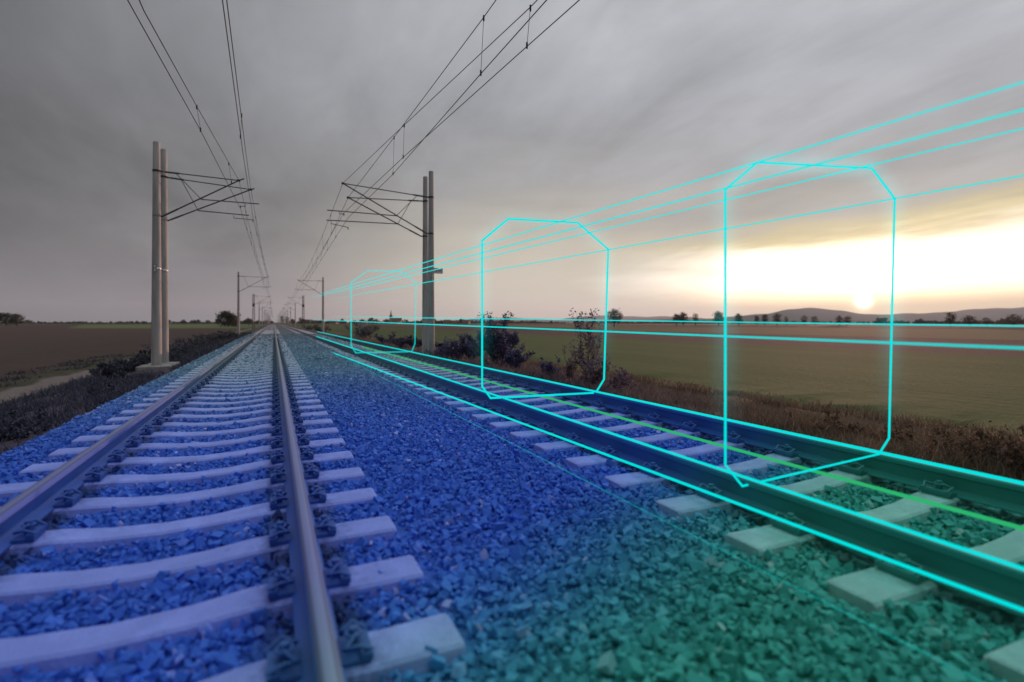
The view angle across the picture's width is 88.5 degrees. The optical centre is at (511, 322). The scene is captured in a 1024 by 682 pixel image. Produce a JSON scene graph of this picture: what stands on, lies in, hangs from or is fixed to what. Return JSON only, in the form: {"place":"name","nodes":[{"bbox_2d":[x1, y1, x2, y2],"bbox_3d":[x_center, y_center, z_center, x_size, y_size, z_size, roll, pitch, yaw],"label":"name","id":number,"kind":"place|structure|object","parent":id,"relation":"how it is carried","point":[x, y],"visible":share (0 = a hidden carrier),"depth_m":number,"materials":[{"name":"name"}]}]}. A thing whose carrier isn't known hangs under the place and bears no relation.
{"place":"outdoors","nodes":[
{"label":"outdoors","id":0,"kind":"place"},
{"bbox_2d":[0,331,251,455],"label":"verge grass","id":1,"kind":"structure","parent":0,"point":[130,383],"depth_m":11.84,"materials":[{"name":"plant"}]},
{"bbox_2d":[0,324,268,451],"bbox_3d":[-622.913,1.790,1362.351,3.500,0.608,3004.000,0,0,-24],"label":"embankment","id":2,"kind":"structure","parent":0,"point":[166,370],"depth_m":9.37,"materials":[{"name":"soil"}]},
{"bbox_2d":[0,404,55,440],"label":"bush","id":3,"kind":"object","parent":2,"relation":"on","point":[7,429],"visible":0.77,"depth_m":7.18,"materials":[{"name":"green plant"}]},
{"bbox_2d":[87,362,126,377],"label":"bush","id":4,"kind":"object","parent":2,"relation":"on","point":[107,369],"visible":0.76,"depth_m":15.84,"materials":[{"name":"green plant"}]},
{"bbox_2d":[96,357,140,372],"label":"bush","id":5,"kind":"object","parent":2,"relation":"on","point":[133,366],"visible":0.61,"depth_m":17.61,"materials":[{"name":"green plant"}]},
{"bbox_2d":[137,349,182,360],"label":"bush","id":6,"kind":"object","parent":2,"relation":"on","point":[171,354],"visible":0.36,"depth_m":21.05,"materials":[{"name":"green plant"}]},
{"bbox_2d":[174,335,214,348],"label":"bush","id":7,"kind":"object","parent":2,"relation":"on","point":[201,343],"visible":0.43,"depth_m":30.11,"materials":[{"name":"green plant"}]},
{"bbox_2d":[0,322,1023,451],"bbox_3d":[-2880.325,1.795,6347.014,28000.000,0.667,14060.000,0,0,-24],"label":"ground","id":8,"kind":"structure","parent":0,"point":[973,385],"depth_m":30.80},
{"bbox_2d":[0,312,19,325],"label":"tree","id":9,"kind":"object","parent":8,"relation":"on","point":[7,320],"visible":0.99,"depth_m":299.67,"materials":[{"name":"green plant"}]},
{"bbox_2d":[0,319,219,323],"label":"treeline","id":10,"kind":"object","parent":8,"relation":"on","point":[143,322],"visible":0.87,"depth_m":883.79,"materials":[{"name":"green plant"}]},
{"bbox_2d":[135,141,258,370],"bbox_3d":[-11.191,-2.138,18.927,3.755,8.331,1.040,0,0,-24],"label":"concrete mast","id":11,"kind":"object","parent":8,"relation":"on","point":[156,329],"visible":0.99,"depth_m":18.27,"materials":[{"name":"concrete"}]},
{"bbox_2d":[127,0,262,279],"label":"overhead line","id":12,"kind":"object","parent":11,"relation":"hanging from","point":[187,106],"visible":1,"depth_m":10.22,"materials":[{"name":"black metal"}]},
{"bbox_2d":[149,149,253,363],"bbox_3d":[-11.806,-2.207,20.119,3.506,8.470,0.920,0,0,-24],"label":"concrete mast","id":13,"kind":"object","parent":8,"relation":"on","point":[164,261],"visible":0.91,"depth_m":19.51,"materials":[{"name":"concrete"}]},
{"bbox_2d":[222,0,269,287],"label":"overhead line","id":14,"kind":"object","parent":13,"relation":"hanging from","point":[256,227],"visible":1,"depth_m":10.03,"materials":[{"name":"black metal"}]},
{"bbox_2d":[215,311,240,326],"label":"tree","id":15,"kind":"object","parent":8,"relation":"on","point":[230,319],"visible":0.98,"depth_m":248.52,"materials":[{"name":"green plant"}]},
{"bbox_2d":[237,272,267,333],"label":"concrete mast","id":16,"kind":"object","parent":8,"relation":"on","point":[238,303],"visible":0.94,"depth_m":62.09,"materials":[{"name":"concrete"}]},
{"bbox_2d":[299,277,323,332],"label":"concrete mast","id":17,"kind":"object","parent":8,"relation":"on","point":[322,301],"visible":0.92,"depth_m":69.28,"materials":[{"name":"concrete"}]},
{"bbox_2d":[303,0,546,287],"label":"overhead line","id":18,"kind":"object","parent":17,"relation":"hanging from","point":[483,19],"visible":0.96,"depth_m":10.42,"materials":[{"name":"black metal"}]},
{"bbox_2d":[326,176,427,354],"bbox_3d":[-5.346,-2.123,21.679,4.380,8.182,0.760,0,0,-24],"label":"concrete mast","id":19,"kind":"object","parent":8,"relation":"on","point":[425,275],"visible":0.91,"depth_m":22.31,"materials":[{"name":"concrete"}]},
{"bbox_2d":[327,171,442,355],"bbox_3d":[-4.934,-2.112,20.822,4.529,8.160,0.760,0,0,-24],"label":"concrete mast","id":20,"kind":"object","parent":8,"relation":"on","point":[431,328],"visible":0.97,"depth_m":21.45,"materials":[{"name":"concrete"}]},
{"bbox_2d":[299,0,579,288],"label":"overhead line","id":21,"kind":"object","parent":20,"relation":"hanging from","point":[529,9],"visible":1,"depth_m":10.01,"materials":[{"name":"black metal"}]},
{"bbox_2d":[374,332,408,344],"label":"shrub","id":22,"kind":"object","parent":8,"relation":"on","point":[390,339],"visible":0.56,"depth_m":34.59,"materials":[{"name":"green plant"}]},
{"bbox_2d":[289,318,535,323],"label":"treeline","id":23,"kind":"object","parent":8,"relation":"on","point":[371,320],"visible":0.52,"depth_m":877.30,"materials":[{"name":"green plant"}]},
{"bbox_2d":[424,333,479,360],"bbox_3d":[-2.192,1.037,20.691,2.219,1.242,1.772,0,0,-24],"label":"shrub","id":24,"kind":"object","parent":8,"relation":"on","point":[464,348],"visible":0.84,"depth_m":20.43,"materials":[{"name":"green plant"}]},
{"bbox_2d":[0,323,1023,681],"bbox_3d":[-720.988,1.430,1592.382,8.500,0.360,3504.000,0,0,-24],"label":"ballast bed","id":25,"kind":"object","parent":8,"relation":"on","point":[702,625],"visible":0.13,"depth_m":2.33,"materials":[{"name":"gravel"}]},
{"bbox_2d":[0,447,353,498],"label":"sleeper","id":26,"kind":"object","parent":25,"relation":"on","point":[100,479],"visible":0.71,"depth_m":4.21,"materials":[{"name":"concrete"}]},
{"bbox_2d":[0,324,270,554],"bbox_3d":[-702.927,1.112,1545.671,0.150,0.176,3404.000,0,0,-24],"label":"rail","id":27,"kind":"object","parent":26,"relation":"on","point":[35,501],"visible":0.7,"depth_m":3.91,"materials":[{"name":"metal"}]},
{"bbox_2d":[274,327,347,681],"bbox_3d":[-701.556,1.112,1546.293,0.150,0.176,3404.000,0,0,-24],"label":"rail","id":28,"kind":"object","parent":26,"relation":"on","point":[316,632],"visible":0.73,"depth_m":2.25,"materials":[{"name":"metal"}]},
{"bbox_2d":[18,434,344,477],"bbox_3d":[-2.851,1.266,4.823,2.510,0.325,0.334,0,0,-24],"label":"sleeper","id":29,"kind":"object","parent":25,"relation":"on","point":[122,460],"visible":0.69,"depth_m":4.74,"materials":[{"name":"concrete"}]},
{"bbox_2d":[0,464,363,520],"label":"sleeper","id":30,"kind":"object","parent":25,"relation":"on","point":[69,505],"visible":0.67,"depth_m":3.71,"materials":[{"name":"concrete"}]},
{"bbox_2d":[0,485,376,559],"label":"sleeper","id":31,"kind":"object","parent":25,"relation":"on","point":[38,537],"visible":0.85,"depth_m":3.14,"materials":[{"name":"concrete"}]},
{"bbox_2d":[48,423,337,458],"bbox_3d":[-3.099,1.266,5.369,2.510,0.325,0.334,0,0,-24],"label":"sleeper","id":32,"kind":"object","parent":25,"relation":"on","point":[134,445],"visible":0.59,"depth_m":5.30,"materials":[{"name":"concrete"}]},
{"bbox_2d":[0,514,396,605],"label":"sleeper","id":33,"kind":"object","parent":25,"relation":"on","point":[22,589],"visible":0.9,"depth_m":2.69,"materials":[{"name":"concrete"}]},
{"bbox_2d":[71,414,332,445],"bbox_3d":[-3.347,1.266,5.915,2.510,0.325,0.334,0,0,-24],"label":"sleeper","id":34,"kind":"object","parent":25,"relation":"on","point":[147,433],"visible":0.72,"depth_m":5.86,"materials":[{"name":"concrete"}]},
{"bbox_2d":[91,407,327,432],"bbox_3d":[-3.595,1.266,6.462,2.510,0.325,0.334,0,0,-24],"label":"sleeper","id":35,"kind":"object","parent":25,"relation":"on","point":[160,423],"visible":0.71,"depth_m":6.40,"materials":[{"name":"concrete"}]},
{"bbox_2d":[0,555,423,677],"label":"sleeper","id":36,"kind":"object","parent":25,"relation":"on","point":[56,651],"visible":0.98,"depth_m":2.18,"materials":[{"name":"concrete"}]},
{"bbox_2d":[106,401,323,422],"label":"sleeper","id":37,"kind":"object","parent":25,"relation":"on","point":[168,415],"visible":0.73,"depth_m":6.95,"materials":[{"name":"concrete"}]},
{"bbox_2d":[119,395,320,414],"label":"sleeper","id":38,"kind":"object","parent":25,"relation":"on","point":[176,408],"visible":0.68,"depth_m":7.48,"materials":[{"name":"concrete"}]},
{"bbox_2d":[133,391,317,408],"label":"sleeper","id":39,"kind":"object","parent":25,"relation":"on","point":[183,401],"visible":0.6,"depth_m":8.04,"materials":[{"name":"concrete"}]},
{"bbox_2d":[143,387,314,401],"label":"sleeper","id":40,"kind":"object","parent":25,"relation":"on","point":[189,394],"visible":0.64,"depth_m":8.62,"materials":[{"name":"concrete"}]},
{"bbox_2d":[149,383,311,397],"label":"sleeper","id":41,"kind":"object","parent":25,"relation":"on","point":[194,392],"visible":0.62,"depth_m":9.12,"materials":[{"name":"concrete"}]},
{"bbox_2d":[156,380,310,393],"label":"sleeper","id":42,"kind":"object","parent":25,"relation":"on","point":[199,388],"visible":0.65,"depth_m":9.63,"materials":[{"name":"concrete"}]},
{"bbox_2d":[163,377,307,388],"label":"sleeper","id":43,"kind":"object","parent":25,"relation":"on","point":[203,383],"visible":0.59,"depth_m":10.26,"materials":[{"name":"concrete"}]},
{"bbox_2d":[169,374,305,384],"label":"sleeper","id":44,"kind":"object","parent":25,"relation":"on","point":[206,379],"visible":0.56,"depth_m":10.77,"materials":[{"name":"concrete"}]},
{"bbox_2d":[174,372,304,381],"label":"sleeper","id":45,"kind":"object","parent":25,"relation":"on","point":[209,376],"visible":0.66,"depth_m":11.33,"materials":[{"name":"concrete"}]},
{"bbox_2d":[179,369,302,378],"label":"sleeper","id":46,"kind":"object","parent":25,"relation":"on","point":[221,377],"visible":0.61,"depth_m":11.86,"materials":[{"name":"concrete"}]},
{"bbox_2d":[183,367,302,376],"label":"sleeper","id":47,"kind":"object","parent":25,"relation":"on","point":[214,371],"visible":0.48,"depth_m":12.41,"materials":[{"name":"concrete"}]},
{"bbox_2d":[187,366,301,373],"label":"sleeper","id":48,"kind":"object","parent":25,"relation":"on","point":[218,369],"visible":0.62,"depth_m":12.94,"materials":[{"name":"concrete"}]},
{"bbox_2d":[192,364,299,371],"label":"sleeper","id":49,"kind":"object","parent":25,"relation":"on","point":[221,368],"visible":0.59,"depth_m":13.52,"materials":[{"name":"concrete"}]},
{"bbox_2d":[195,362,298,369],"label":"sleeper","id":50,"kind":"object","parent":25,"relation":"on","point":[222,365],"visible":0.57,"depth_m":14.08,"materials":[{"name":"concrete"}]},
{"bbox_2d":[200,613,465,681],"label":"sleeper","id":51,"kind":"object","parent":25,"relation":"on","point":[366,656],"visible":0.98,"depth_m":1.88,"materials":[{"name":"concrete"}]},
{"bbox_2d":[363,359,431,365],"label":"sleeper","id":52,"kind":"object","parent":25,"relation":"on","point":[426,362],"visible":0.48,"depth_m":15.41,"materials":[{"name":"concrete"}]},
{"bbox_2d":[278,323,1023,514],"bbox_3d":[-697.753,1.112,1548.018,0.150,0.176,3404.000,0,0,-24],"label":"rail","id":53,"kind":"object","parent":52,"relation":"on","point":[998,494],"visible":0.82,"depth_m":4.57,"materials":[{"name":"metal"}]},
{"bbox_2d":[317,331,1023,484],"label":"light beam","id":54,"kind":"structure","parent":53,"relation":"on","point":[893,455],"depth_m":4.79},
{"bbox_3d":[-4.385,-0.376,18.051,2.251,2.860,0.048,0,0,-24],"label":"light frame","id":55,"kind":"object","parent":54,"relation":"on","visible":0},
{"bbox_2d":[362,346,1023,530],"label":"light beam","id":56,"kind":"structure","parent":55,"relation":"attached to","point":[976,515],"depth_m":3.95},
{"bbox_2d":[384,367,466,375],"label":"sleeper","id":57,"kind":"object","parent":25,"relation":"on","point":[400,372],"visible":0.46,"depth_m":12.68,"materials":[{"name":"concrete"}]},
{"bbox_2d":[388,369,475,378],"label":"sleeper","id":58,"kind":"object","parent":25,"relation":"on","point":[406,375],"visible":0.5,"depth_m":12.05,"materials":[{"name":"concrete"}]},
{"bbox_2d":[394,371,480,380],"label":"sleeper","id":59,"kind":"object","parent":25,"relation":"on","point":[412,377],"visible":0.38,"depth_m":11.57,"materials":[{"name":"concrete"}]},
{"bbox_2d":[400,374,495,383],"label":"sleeper","id":60,"kind":"object","parent":25,"relation":"on","point":[488,377],"visible":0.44,"depth_m":10.99,"materials":[{"name":"concrete"}]},
{"bbox_2d":[407,376,507,387],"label":"sleeper","id":61,"kind":"object","parent":25,"relation":"on","point":[499,380],"visible":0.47,"depth_m":10.47,"materials":[{"name":"concrete"}]},
{"bbox_2d":[415,379,518,390],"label":"sleeper","id":62,"kind":"object","parent":25,"relation":"on","point":[436,387],"visible":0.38,"depth_m":9.94,"materials":[{"name":"concrete"}]},
{"bbox_2d":[279,324,1023,617],"bbox_3d":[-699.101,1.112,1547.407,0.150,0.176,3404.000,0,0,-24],"label":"rail","id":63,"kind":"object","parent":62,"relation":"on","point":[987,576],"visible":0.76,"depth_m":3.04,"materials":[{"name":"metal"}]},
{"bbox_2d":[481,218,608,398],"bbox_3d":[0.517,-0.335,7.428,2.571,2.775,0.560,0,0,-24],"label":"light frame","id":64,"kind":"object","parent":63,"relation":"on","point":[493,231],"visible":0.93,"depth_m":7.32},
{"bbox_2d":[335,108,1023,291],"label":"light beam","id":65,"kind":"structure","parent":64,"relation":"attached to","point":[966,124],"depth_m":3.04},
{"bbox_2d":[372,317,1023,326],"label":"light beam","id":66,"kind":"structure","parent":64,"relation":"attached to","point":[737,322],"depth_m":5.20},
{"bbox_2d":[316,336,1023,570],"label":"light beam","id":67,"kind":"structure","parent":63,"relation":"on","point":[998,560],"depth_m":3.16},
{"bbox_2d":[423,382,535,395],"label":"sleeper","id":68,"kind":"object","parent":25,"relation":"on","point":[525,387],"visible":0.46,"depth_m":9.39,"materials":[{"name":"concrete"}]},
{"bbox_2d":[433,386,549,400],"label":"sleeper","id":69,"kind":"object","parent":25,"relation":"on","point":[537,391],"visible":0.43,"depth_m":8.86,"materials":[{"name":"concrete"}]},
{"bbox_2d":[444,390,570,405],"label":"sleeper","id":70,"kind":"object","parent":25,"relation":"on","point":[471,400],"visible":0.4,"depth_m":8.24,"materials":[{"name":"concrete"}]},
{"bbox_2d":[456,395,591,413],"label":"sleeper","id":71,"kind":"object","parent":25,"relation":"on","point":[573,400],"visible":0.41,"depth_m":7.72,"materials":[{"name":"concrete"}]},
{"bbox_2d":[471,400,615,421],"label":"sleeper","id":72,"kind":"object","parent":25,"relation":"on","point":[598,406],"visible":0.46,"depth_m":7.17,"materials":[{"name":"concrete"}]},
{"bbox_2d":[488,406,642,430],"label":"sleeper","id":73,"kind":"object","parent":25,"relation":"on","point":[624,412],"visible":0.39,"depth_m":6.61,"materials":[{"name":"concrete"}]},
{"bbox_2d":[509,413,674,440],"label":"sleeper","id":74,"kind":"object","parent":25,"relation":"on","point":[654,420],"visible":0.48,"depth_m":6.07,"materials":[{"name":"concrete"}]},
{"bbox_2d":[534,421,712,452],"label":"sleeper","id":75,"kind":"object","parent":25,"relation":"on","point":[566,445],"visible":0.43,"depth_m":5.51,"materials":[{"name":"concrete"}]},
{"bbox_2d":[564,431,757,469],"bbox_3d":[1.653,1.266,5.033,2.510,0.325,0.334,0,0,-24],"label":"sleeper","id":76,"kind":"object","parent":25,"relation":"on","point":[734,441],"visible":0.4,"depth_m":4.96,"materials":[{"name":"concrete"}]},
{"bbox_2d":[335,353,1023,611],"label":"light beam","id":77,"kind":"structure","parent":25,"relation":"on","point":[981,594],"depth_m":2.97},
{"bbox_2d":[603,444,814,488],"bbox_3d":[1.901,1.266,4.487,2.510,0.325,0.334,0,0,-24],"label":"sleeper","id":78,"kind":"object","parent":25,"relation":"on","point":[636,479],"visible":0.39,"depth_m":4.38,"materials":[{"name":"concrete"}]},
{"bbox_2d":[655,460,883,520],"bbox_3d":[2.149,1.266,3.940,2.510,0.325,0.334,0,0,-24],"label":"sleeper","id":79,"kind":"object","parent":25,"relation":"on","point":[702,503],"visible":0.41,"depth_m":3.61,"materials":[{"name":"concrete"}]},
{"bbox_2d":[724,161,895,486],"bbox_3d":[2.159,-0.131,3.703,2.104,2.397,0.340,0,0,-24],"label":"light frame","id":80,"kind":"object","parent":25,"relation":"on","point":[725,322],"visible":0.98,"depth_m":3.55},
{"bbox_2d":[334,320,1023,348],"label":"light beam","id":81,"kind":"structure","parent":80,"relation":"attached to","point":[960,345],"depth_m":3.04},
{"bbox_2d":[340,81,1023,287],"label":"light beam","id":82,"kind":"structure","parent":80,"relation":"attached to","point":[982,94],"depth_m":3.40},
{"bbox_2d":[366,128,1023,286],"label":"light beam","id":83,"kind":"structure","parent":80,"relation":"attached to","point":[738,196],"depth_m":4.87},
{"bbox_2d":[373,175,1023,291],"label":"light beam","id":84,"kind":"structure","parent":80,"relation":"attached to","point":[741,225],"depth_m":5.15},
{"bbox_2d":[725,480,977,560],"bbox_3d":[2.397,1.266,3.394,2.510,0.325,0.334,0,0,-25],"label":"sleeper","id":85,"kind":"object","parent":25,"relation":"on","point":[776,536],"visible":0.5,"depth_m":3.05,"materials":[{"name":"concrete"}]},
{"bbox_2d":[823,524,1023,615],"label":"sleeper","id":86,"kind":"object","parent":25,"relation":"on","point":[870,590],"visible":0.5,"depth_m":2.42,"materials":[{"name":"concrete"}]},
{"bbox_2d":[982,638,1023,681],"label":"sleeper","id":87,"kind":"object","parent":25,"relation":"on","point":[1006,662],"visible":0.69,"depth_m":1.86,"materials":[{"name":"concrete"}]},
{"bbox_2d":[502,347,534,369],"bbox_3d":[0.212,1.206,16.192,0.850,0.910,1.246,0,0,15],"label":"shrub","id":88,"kind":"object","parent":8,"relation":"on","point":[515,358],"visible":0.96,"depth_m":15.91,"materials":[{"name":"green plant"}]},
{"bbox_2d":[568,308,604,384],"bbox_3d":[1.898,0.660,13.298,0.828,2.075,1.009,0,0,25],"label":"sapling","id":89,"kind":"object","parent":8,"relation":"on","point":[588,345],"visible":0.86,"depth_m":13.28,"materials":[{"name":"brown plant"}]},
{"bbox_2d":[576,349,612,386],"bbox_3d":[1.983,1.143,12.447,0.843,1.061,0.709,0,0,-24],"label":"shrub","id":90,"kind":"object","parent":8,"relation":"on","point":[595,375],"visible":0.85,"depth_m":12.35,"materials":[{"name":"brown plant"}]},
{"bbox_2d":[607,308,622,326],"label":"tree","id":91,"kind":"object","parent":8,"relation":"on","point":[614,312],"visible":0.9,"depth_m":229.70,"materials":[{"name":"green plant"}]},
{"bbox_2d":[601,366,640,393],"bbox_3d":[2.371,1.309,11.544,0.686,0.723,0.700,0,0,-40],"label":"shrub","id":92,"kind":"object","parent":8,"relation":"on","point":[623,379],"visible":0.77,"depth_m":11.48,"materials":[{"name":"brown plant"}]},
{"bbox_2d":[533,320,860,323],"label":"treeline","id":93,"kind":"object","parent":8,"relation":"on","point":[628,322],"visible":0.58,"depth_m":841.81,"materials":[{"name":"green plant"}]},
{"bbox_2d":[861,317,1023,323],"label":"treeline","id":94,"kind":"object","parent":8,"relation":"on","point":[884,320],"visible":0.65,"depth_m":590.74,"materials":[{"name":"green plant"}]},
{"bbox_2d":[1002,314,1023,324],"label":"tree","id":95,"kind":"object","parent":8,"relation":"on","point":[1011,317],"visible":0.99,"depth_m":249.48,"materials":[{"name":"green plant"}]},
{"bbox_2d":[0,0,1023,321],"label":"sky","id":96,"kind":"structure","parent":0,"point":[617,101],"materials":[{"name":"grey"}]},
{"bbox_2d":[452,315,704,321],"bbox_3d":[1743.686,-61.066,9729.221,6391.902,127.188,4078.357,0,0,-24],"label":"hills","id":97,"kind":"structure","parent":0,"point":[601,317],"depth_m":9147.44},
{"bbox_2d":[279,323,909,451],"bbox_3d":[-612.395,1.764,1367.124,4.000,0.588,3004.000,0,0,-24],"label":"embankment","id":98,"kind":"structure","parent":0,"point":[705,410],"depth_m":7.69,"materials":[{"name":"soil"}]},
{"bbox_2d":[344,322,380,338],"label":"shrub","id":99,"kind":"object","parent":98,"relation":"on","point":[362,333],"visible":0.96,"depth_m":47.43,"materials":[{"name":"green plant"}]},
{"bbox_2d":[395,335,421,347],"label":"shrub","id":100,"kind":"object","parent":98,"relation":"on","point":[414,342],"visible":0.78,"depth_m":29.84,"materials":[{"name":"green plant"}]},
{"bbox_2d":[463,311,525,366],"bbox_3d":[-0.520,0.632,17.498,2.098,2.020,1.430,0,0,23],"label":"shrub","id":101,"kind":"object","parent":98,"relation":"on","point":[497,343],"visible":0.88,"depth_m":17.15,"materials":[{"name":"green plant"}]},
{"bbox_2d":[538,355,560,376],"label":"shrub","id":102,"kind":"object","parent":98,"relation":"on","point":[547,366],"visible":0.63,"depth_m":14.39,"materials":[{"name":"green plant"}]},
{"bbox_2d":[562,331,578,379],"bbox_3d":[1.543,0.941,13.618,0.496,1.458,0.517,0,0,-24],"label":"sapling","id":103,"kind":"object","parent":98,"relation":"on","point":[570,368],"visible":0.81,"depth_m":13.57,"materials":[{"name":"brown plant"}]},
{"bbox_2d":[807,404,867,434],"bbox_3d":[4.592,1.480,7.666,0.913,0.481,0.761,0,0,-24],"label":"shrub","id":104,"kind":"object","parent":98,"relation":"on","point":[839,426],"visible":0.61,"depth_m":7.56,"materials":[{"name":"brown plant"}]},
{"bbox_2d":[880,421,960,455],"bbox_3d":[5.008,1.475,6.475,0.584,0.445,0.867,0,0,4],"label":"shrub","id":105,"kind":"object","parent":98,"relation":"on","point":[908,434],"visible":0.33,"depth_m":6.55,"materials":[{"name":"brown plant"}]},
{"bbox_2d":[923,423,1011,467],"bbox_3d":[5.032,1.390,5.723,0.754,0.581,0.756,0,0,26],"label":"shrub","id":106,"kind":"object","parent":98,"relation":"on","point":[979,441],"visible":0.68,"depth_m":5.77,"materials":[{"name":"brown plant"}]},
{"bbox_2d":[987,420,1023,479],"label":"shrub","id":107,"kind":"object","parent":98,"relation":"on","point":[1017,455],"visible":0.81,"depth_m":5.19,"materials":[{"name":"brown plant"}]},
{"bbox_2d":[337,334,1023,480],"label":"verge grass","id":108,"kind":"structure","parent":0,"point":[756,415],"depth_m":9.65,"materials":[{"name":"plant"}]},
{"bbox_2d":[597,307,1023,322],"bbox_3d":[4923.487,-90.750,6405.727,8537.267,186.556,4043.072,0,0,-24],"label":"hills","id":109,"kind":"structure","parent":0,"point":[828,315],"depth_m":5626.58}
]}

